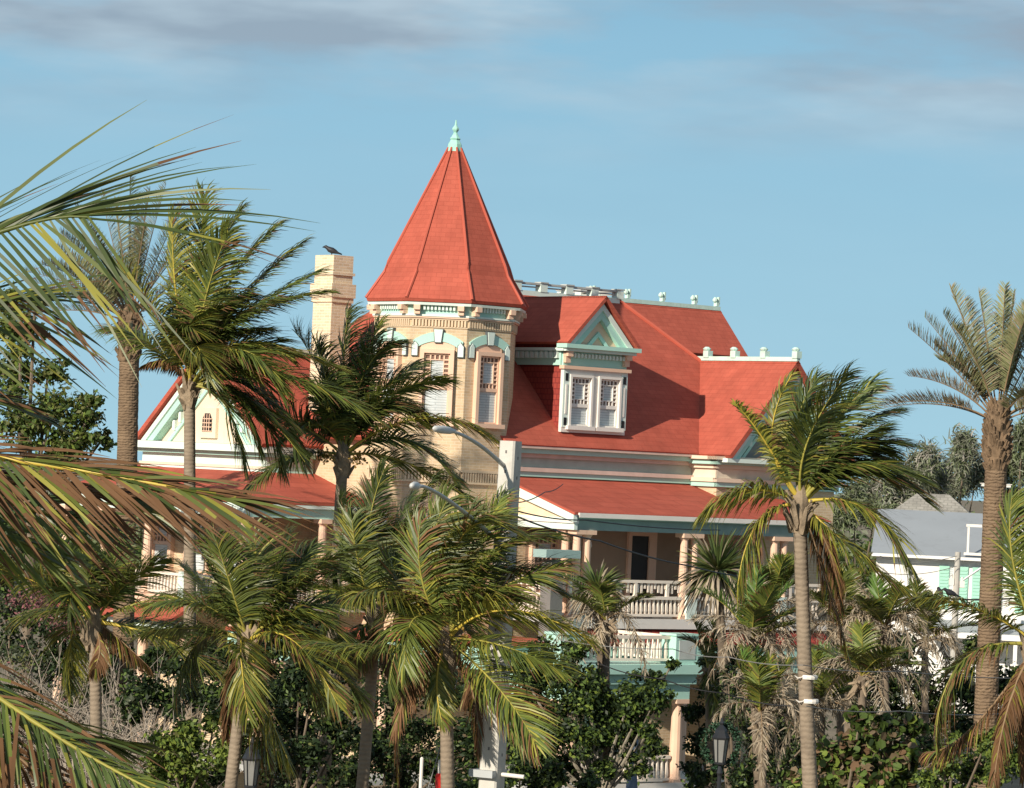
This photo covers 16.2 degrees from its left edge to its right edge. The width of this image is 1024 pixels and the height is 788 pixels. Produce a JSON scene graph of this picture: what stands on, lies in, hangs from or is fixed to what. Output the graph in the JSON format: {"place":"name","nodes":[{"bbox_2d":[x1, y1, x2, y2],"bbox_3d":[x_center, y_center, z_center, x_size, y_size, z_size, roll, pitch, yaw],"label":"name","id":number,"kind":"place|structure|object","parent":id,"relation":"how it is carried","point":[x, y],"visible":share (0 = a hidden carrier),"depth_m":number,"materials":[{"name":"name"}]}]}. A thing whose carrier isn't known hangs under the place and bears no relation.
{"place":"outdoors","nodes":[
{"label":"outdoors","id":0,"kind":"place"},
{"bbox_2d":[52,120,852,787],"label":"brick house","id":1,"kind":"structure","parent":0,"point":[616,408],"depth_m":103.78,"materials":[{"name":"red"}]},
{"bbox_2d":[152,519,174,571],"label":"porch window","id":2,"kind":"structure","parent":1,"relation":"in","point":[156,547],"depth_m":107.21,"materials":[{"name":"white paint"}]},
{"bbox_2d":[183,514,212,574],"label":"porch window","id":3,"kind":"structure","parent":1,"relation":"in","point":[198,557],"depth_m":105.70,"materials":[{"name":"white paint"}]},
{"bbox_2d":[201,413,211,431],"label":"attic window","id":4,"kind":"structure","parent":1,"relation":"in","point":[207,419],"depth_m":105.55,"materials":[{"name":"pink paint"}]},
{"bbox_2d":[222,517,248,575],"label":"porch window","id":5,"kind":"structure","parent":1,"relation":"in","point":[232,517],"depth_m":104.56,"materials":[{"name":"glass"}]},
{"bbox_2d":[322,245,341,254],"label":"bird","id":6,"kind":"object","parent":1,"relation":"on","point":[331,250],"visible":1,"depth_m":105.35},
{"bbox_2d":[369,501,395,554],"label":"tower window","id":7,"kind":"structure","parent":1,"relation":"in","point":[393,503],"depth_m":101.30,"materials":[{"name":"pink paint"}]},
{"bbox_2d":[374,327,408,423],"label":"tower window","id":8,"kind":"structure","parent":1,"relation":"in","point":[395,360],"depth_m":101.63,"materials":[{"name":"white paint"}]},
{"bbox_2d":[411,502,445,526],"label":"tower window","id":9,"kind":"structure","parent":1,"relation":"in","point":[415,502],"depth_m":100.91,"materials":[{"name":"grey paint"}]},
{"bbox_2d":[411,329,464,425],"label":"tower window","id":10,"kind":"structure","parent":1,"relation":"in","point":[438,346],"depth_m":101.06,"materials":[{"name":"pink paint"}]},
{"bbox_2d":[467,332,509,428],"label":"tower window","id":11,"kind":"structure","parent":1,"relation":"in","point":[487,349],"depth_m":101.53,"materials":[{"name":"pink paint"}]},
{"bbox_2d":[507,701,537,759],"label":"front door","id":12,"kind":"structure","parent":1,"relation":"in","point":[509,745],"depth_m":102.55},
{"bbox_2d":[527,532,561,595],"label":"porch window","id":13,"kind":"structure","parent":1,"relation":"in","point":[551,545],"depth_m":103.20,"materials":[{"name":"pink paint"}]},
{"bbox_2d":[565,374,595,430],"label":"dormer window","id":14,"kind":"structure","parent":1,"relation":"in","point":[581,389],"depth_m":104.04,"materials":[{"name":"white paint"}]},
{"bbox_2d":[595,376,623,432],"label":"dormer window","id":15,"kind":"structure","parent":1,"relation":"in","point":[609,394],"depth_m":104.75,"materials":[{"name":"white paint"}]},
{"bbox_2d":[629,536,648,613],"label":"balcony door","id":16,"kind":"structure","parent":1,"relation":"in","point":[639,563],"depth_m":105.62,"materials":[{"name":"black glass"}]},
{"bbox_2d":[733,539,764,596],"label":"porch window","id":17,"kind":"structure","parent":1,"relation":"in","point":[761,556],"depth_m":107.13,"materials":[{"name":"pink paint"}]},
{"bbox_2d":[0,456,1023,787],"bbox_3d":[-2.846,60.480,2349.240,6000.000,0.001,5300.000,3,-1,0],"label":"ground","id":18,"kind":"structure","parent":0,"point":[976,508],"depth_m":161.28,"materials":[{"name":"green plant"}]},
{"bbox_2d":[0,281,116,776],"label":"broadleaf tree","id":19,"kind":"object","parent":18,"relation":"on","point":[83,419],"visible":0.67,"depth_m":94.66,"materials":[{"name":"green plant"}]},
{"bbox_2d":[0,565,143,778],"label":"shrub","id":20,"kind":"object","parent":18,"relation":"on","point":[54,651],"visible":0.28,"depth_m":88.87,"materials":[{"name":"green plant"}]},
{"bbox_2d":[17,176,199,726],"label":"date palm","id":21,"kind":"object","parent":18,"relation":"on","point":[127,430],"visible":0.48,"depth_m":90.80,"materials":[{"name":"green plant"}]},
{"bbox_2d":[0,587,221,787],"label":"bougainvillea","id":22,"kind":"object","parent":18,"relation":"on","point":[15,603],"visible":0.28,"depth_m":81.73,"materials":[{"name":"grey plant"}]},
{"bbox_2d":[0,518,228,787],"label":"coconut palm","id":23,"kind":"object","parent":18,"relation":"on","point":[94,633],"visible":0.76,"depth_m":65.77,"materials":[{"name":"green plant"}]},
{"bbox_2d":[23,681,224,787],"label":"dry brush","id":24,"kind":"object","parent":18,"relation":"on","point":[84,768],"visible":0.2,"depth_m":73.80,"materials":[{"name":"brown plant"}]},
{"bbox_2d":[0,101,324,787],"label":"coconut palm","id":25,"kind":"object","parent":18,"relation":"on","point":[146,504],"visible":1,"depth_m":17.60,"materials":[{"name":"green plant"}]},
{"bbox_2d":[108,652,252,787],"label":"shrub","id":26,"kind":"object","parent":18,"relation":"on","point":[143,691],"visible":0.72,"depth_m":75.67,"materials":[{"name":"green plant"}]},
{"bbox_2d":[138,706,228,787],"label":"shrub","id":27,"kind":"object","parent":18,"relation":"on","point":[186,769],"visible":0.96,"depth_m":67.38,"materials":[{"name":"green plant"}]},
{"bbox_2d":[132,630,279,787],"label":"shrub","id":28,"kind":"object","parent":18,"relation":"on","point":[149,657],"visible":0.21,"depth_m":83.59,"materials":[{"name":"green plant"}]},
{"bbox_2d":[89,177,391,787],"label":"coconut palm","id":29,"kind":"object","parent":18,"relation":"on","point":[206,328],"visible":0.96,"depth_m":77.61,"materials":[{"name":"green plant"}]},
{"bbox_2d":[242,737,260,787],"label":"street lantern","id":30,"kind":"object","parent":18,"relation":"on","point":[251,774],"visible":0.76,"depth_m":65.77,"materials":[{"name":"black metal"}]},
{"bbox_2d":[126,511,380,787],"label":"coconut palm","id":31,"kind":"object","parent":18,"relation":"on","point":[234,604],"visible":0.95,"depth_m":61.67,"materials":[{"name":"green plant"}]},
{"bbox_2d":[264,604,359,765],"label":"shrub","id":32,"kind":"object","parent":18,"relation":"on","point":[343,679],"visible":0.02,"depth_m":87.69,"materials":[{"name":"green plant"}]},
{"bbox_2d":[259,656,378,787],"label":"shrub","id":33,"kind":"object","parent":18,"relation":"on","point":[308,753],"visible":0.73,"depth_m":77.58,"materials":[{"name":"green plant"}]},
{"bbox_2d":[216,299,499,787],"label":"coconut palm","id":34,"kind":"object","parent":18,"relation":"on","point":[329,419],"visible":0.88,"depth_m":79.78,"materials":[{"name":"green plant"}]},
{"bbox_2d":[255,621,484,787],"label":"shrub","id":35,"kind":"object","parent":18,"relation":"on","point":[378,733],"visible":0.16,"depth_m":85.61,"materials":[{"name":"green plant"}]},
{"bbox_2d":[293,453,487,787],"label":"coconut palm","id":36,"kind":"object","parent":18,"relation":"on","point":[355,527],"visible":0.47,"depth_m":64.77,"materials":[{"name":"green plant"}]},
{"bbox_2d":[356,673,479,787],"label":"shrub","id":37,"kind":"object","parent":18,"relation":"on","point":[383,754],"visible":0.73,"depth_m":78.63,"materials":[{"name":"green plant"}]},
{"bbox_2d":[419,757,423,787],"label":"sign post","id":38,"kind":"object","parent":18,"relation":"on","point":[421,772],"visible":1,"depth_m":60.85,"materials":[{"name":"white paint"}]},
{"bbox_2d":[435,760,440,787],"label":"marker post","id":39,"kind":"object","parent":18,"relation":"on","point":[438,780],"visible":0.53,"depth_m":59.82,"materials":[{"name":"red paint"}]},
{"bbox_2d":[428,680,456,787],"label":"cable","id":40,"kind":"object","parent":39,"relation":"attached to","point":[437,757],"visible":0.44,"depth_m":59.87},
{"bbox_2d":[300,477,608,787],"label":"coconut palm","id":41,"kind":"object","parent":18,"relation":"on","point":[445,570],"visible":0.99,"depth_m":58.44,"materials":[{"name":"green plant"}]},
{"bbox_2d":[409,426,524,787],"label":"street light pole","id":42,"kind":"object","parent":18,"relation":"on","point":[491,772],"visible":0.66,"depth_m":59.38,"materials":[{"name":"metal"}]},
{"bbox_2d":[519,484,562,502],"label":"cable","id":43,"kind":"object","parent":42,"relation":"attached to","point":[539,495],"visible":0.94,"depth_m":71.50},
{"bbox_2d":[518,511,719,530],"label":"cable","id":44,"kind":"object","parent":42,"relation":"attached to","point":[611,523],"visible":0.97,"depth_m":72.00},
{"bbox_2d":[0,475,974,632],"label":"distant trees","id":45,"kind":"object","parent":18,"relation":"on","point":[859,536],"depth_m":222.38,"materials":[{"name":"green plant"}]},
{"bbox_2d":[454,746,604,787],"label":"shrub","id":46,"kind":"object","parent":18,"relation":"on","point":[550,774],"visible":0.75,"depth_m":71.54,"materials":[{"name":"green plant"}]},
{"bbox_2d":[507,634,681,787],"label":"sea almond tree","id":47,"kind":"object","parent":18,"relation":"on","point":[628,708],"visible":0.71,"depth_m":81.79,"materials":[{"name":"green plant"}]},
{"bbox_2d":[563,556,630,761],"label":"spiky palm","id":48,"kind":"object","parent":18,"relation":"on","point":[591,576],"visible":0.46,"depth_m":83.27,"materials":[{"name":"green plant"}]},
{"bbox_2d":[552,572,656,760],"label":"scrub palm","id":49,"kind":"object","parent":18,"relation":"on","point":[606,632],"visible":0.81,"depth_m":82.67,"materials":[{"name":"green plant"}]},
{"bbox_2d":[678,613,742,787],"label":"scrub palm","id":50,"kind":"object","parent":18,"relation":"on","point":[705,677],"visible":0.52,"depth_m":91.74,"materials":[{"name":"green plant"}]},
{"bbox_2d":[676,640,746,784],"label":"shrub","id":51,"kind":"object","parent":18,"relation":"on","point":[693,713],"visible":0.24,"depth_m":94.82,"materials":[{"name":"green plant"}]},
{"bbox_2d":[667,525,768,787],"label":"spiky palm","id":52,"kind":"object","parent":18,"relation":"on","point":[717,557],"visible":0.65,"depth_m":89.71,"materials":[{"name":"green plant"}]},
{"bbox_2d":[712,718,729,787],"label":"street lantern","id":53,"kind":"object","parent":18,"relation":"on","point":[720,737],"visible":1,"depth_m":71.80,"materials":[{"name":"black metal"}]},
{"bbox_2d":[699,719,743,769],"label":"wreath","id":54,"kind":"object","parent":53,"relation":"hanging from","point":[734,735],"visible":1,"depth_m":72.01,"materials":[{"name":"green plant"}]},
{"bbox_2d":[685,564,824,787],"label":"scrub palm","id":55,"kind":"object","parent":18,"relation":"on","point":[754,622],"visible":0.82,"depth_m":83.67,"materials":[{"name":"green plant"}]},
{"bbox_2d":[710,641,800,787],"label":"scrub palm","id":56,"kind":"object","parent":18,"relation":"on","point":[761,681],"visible":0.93,"depth_m":79.65,"materials":[{"name":"green plant"}]},
{"bbox_2d":[708,664,816,785],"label":"shrub","id":57,"kind":"object","parent":18,"relation":"on","point":[744,725],"visible":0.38,"depth_m":85.88,"materials":[{"name":"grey plant"}]},
{"bbox_2d":[708,550,824,787],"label":"scrub palm","id":58,"kind":"object","parent":18,"relation":"on","point":[782,568],"visible":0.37,"depth_m":90.60,"materials":[{"name":"green plant"}]},
{"bbox_2d":[748,640,886,779],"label":"scrub palm","id":59,"kind":"object","parent":18,"relation":"on","point":[820,688],"visible":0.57,"depth_m":81.59,"materials":[{"name":"green plant"}]},
{"bbox_2d":[689,359,946,787],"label":"coconut palm","id":60,"kind":"object","parent":18,"relation":"on","point":[827,461],"visible":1,"depth_m":59.76,"materials":[{"name":"green plant"}]},
{"bbox_2d":[795,675,817,679],"bbox_3d":[4.889,4.708,59.913,0.401,0.070,0.318,3,-1,0],"label":"tape","id":61,"kind":"object","parent":60,"relation":"attached to","point":[811,677],"visible":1,"depth_m":59.78,"materials":[{"name":"white paint"}]},
{"bbox_2d":[796,699,818,703],"bbox_3d":[4.907,5.107,59.904,0.401,0.070,0.318,3,-1,0],"label":"tape","id":62,"kind":"object","parent":60,"relation":"attached to","point":[811,701],"visible":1,"depth_m":59.77,"materials":[{"name":"white paint"}]},
{"bbox_2d":[806,706,994,714],"bbox_3d":[8.125,5.677,64.644,0.428,0.512,12.024,2,-1,31],"label":"cable","id":63,"kind":"object","parent":60,"relation":"attached to","point":[895,711],"visible":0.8,"depth_m":61.77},
{"bbox_2d":[789,565,894,744],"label":"scrub palm","id":64,"kind":"object","parent":18,"relation":"on","point":[819,597],"visible":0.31,"depth_m":87.80,"materials":[{"name":"green plant"}]},
{"bbox_2d":[797,550,898,731],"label":"scrub palm","id":65,"kind":"object","parent":18,"relation":"on","point":[862,581],"visible":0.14,"depth_m":92.85,"materials":[{"name":"green plant"}]},
{"bbox_2d":[680,702,1020,787],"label":"shrub","id":66,"kind":"object","parent":18,"relation":"on","point":[700,780],"visible":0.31,"depth_m":83.72,"materials":[{"name":"green plant"}]},
{"bbox_2d":[778,705,929,787],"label":"sea grape","id":67,"kind":"object","parent":18,"relation":"on","point":[854,757],"visible":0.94,"depth_m":63.76,"materials":[{"name":"green plant"}]},
{"bbox_2d":[794,618,926,743],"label":"scrub palm","id":68,"kind":"object","parent":18,"relation":"on","point":[866,658],"visible":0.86,"depth_m":79.61,"materials":[{"name":"green plant"}]},
{"bbox_2d":[832,478,899,619],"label":"casuarina tree","id":69,"kind":"object","parent":18,"relation":"on","point":[846,519],"visible":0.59,"depth_m":186.71,"materials":[{"name":"green plant"}]},
{"bbox_2d":[816,572,952,757],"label":"scrub palm","id":70,"kind":"object","parent":18,"relation":"on","point":[880,608],"visible":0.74,"depth_m":85.61,"materials":[{"name":"green plant"}]},
{"bbox_2d":[845,725,963,783],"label":"dry brush","id":71,"kind":"object","parent":18,"relation":"on","point":[930,764],"visible":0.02,"depth_m":77.84,"materials":[{"name":"plant"}]},
{"bbox_2d":[858,435,956,527],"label":"casuarina tree","id":72,"kind":"object","parent":18,"relation":"on","point":[928,460],"visible":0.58,"depth_m":190.99,"materials":[{"name":"green plant"}]},
{"bbox_2d":[827,629,1022,740],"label":"shrub","id":73,"kind":"object","parent":18,"relation":"on","point":[968,696],"visible":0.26,"depth_m":93.50,"materials":[{"name":"green plant"}]},
{"bbox_2d":[889,577,977,769],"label":"scrub palm","id":74,"kind":"object","parent":18,"relation":"on","point":[939,632],"visible":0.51,"depth_m":89.58,"materials":[{"name":"green plant"}]},
{"bbox_2d":[871,493,1023,713],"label":"white house","id":75,"kind":"structure","parent":18,"relation":"on","point":[956,526],"depth_m":158.07,"materials":[{"name":"white paint"}]},
{"bbox_2d":[948,568,953,607],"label":"window","id":76,"kind":"structure","parent":75,"relation":"in","point":[951,569],"depth_m":157.71,"materials":[{"name":"white paint"}]},
{"bbox_2d":[871,281,1023,787],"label":"date palm","id":77,"kind":"object","parent":18,"relation":"on","point":[997,444],"visible":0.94,"depth_m":74.77,"materials":[{"name":"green plant"}]},
{"bbox_2d":[892,480,1023,787],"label":"coconut palm","id":78,"kind":"object","parent":18,"relation":"on","point":[1008,711],"visible":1,"depth_m":54.78,"materials":[{"name":"green plant"}]},
{"bbox_2d":[941,423,984,511],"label":"casuarina tree","id":79,"kind":"object","parent":18,"relation":"on","point":[966,475],"visible":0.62,"depth_m":195.34,"materials":[{"name":"green plant"}]},
{"bbox_2d":[910,726,1019,787],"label":"shrub","id":80,"kind":"object","parent":18,"relation":"on","point":[971,770],"visible":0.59,"depth_m":61.60,"materials":[{"name":"green plant"}]},
{"bbox_2d":[949,552,1003,704],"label":"utility pole","id":81,"kind":"object","parent":18,"relation":"on","point":[956,582],"visible":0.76,"depth_m":151.78,"materials":[{"name":"white wood"}]},
{"bbox_2d":[880,556,956,562],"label":"cable","id":82,"kind":"object","parent":81,"relation":"attached to","point":[921,562],"visible":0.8,"depth_m":151.05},
{"bbox_2d":[889,566,956,574],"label":"cable","id":83,"kind":"object","parent":81,"relation":"attached to","point":[925,573],"visible":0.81,"depth_m":151.07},
{"bbox_2d":[980,414,1023,510],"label":"casuarina tree","id":84,"kind":"object","parent":18,"relation":"on","point":[1015,469],"visible":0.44,"depth_m":197.64,"materials":[{"name":"green plant"}]},
{"bbox_2d":[0,0,1023,500],"label":"sky","id":85,"kind":"structure","parent":0,"point":[825,171],"materials":[{"name":"blue"}]},
{"bbox_2d":[519,517,737,576],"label":"cable","id":86,"kind":"object","parent":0,"point":[624,549],"visible":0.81,"depth_m":70.16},
{"bbox_2d":[626,740,638,787],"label":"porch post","id":87,"kind":"object","parent":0,"point":[632,783],"visible":0.16,"depth_m":92.70,"materials":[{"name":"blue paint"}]},
{"bbox_2d":[600,664,789,706],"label":"cable","id":88,"kind":"object","parent":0,"point":[694,688],"visible":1,"depth_m":65.89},
{"bbox_2d":[560,640,1010,678],"bbox_3d":[5.462,4.744,62.666,9.189,0.355,6.513,3,-1,0],"label":"cable","id":89,"kind":"object","parent":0,"point":[792,665],"visible":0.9,"depth_m":62.19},
{"bbox_2d":[909,592,1012,600],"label":"cable","id":90,"kind":"object","parent":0,"point":[978,599],"visible":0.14,"depth_m":111.89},
{"bbox_2d":[942,588,960,596],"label":"bird","id":91,"kind":"object","parent":90,"relation":"on","point":[950,592],"visible":0.77,"depth_m":111.84}
]}

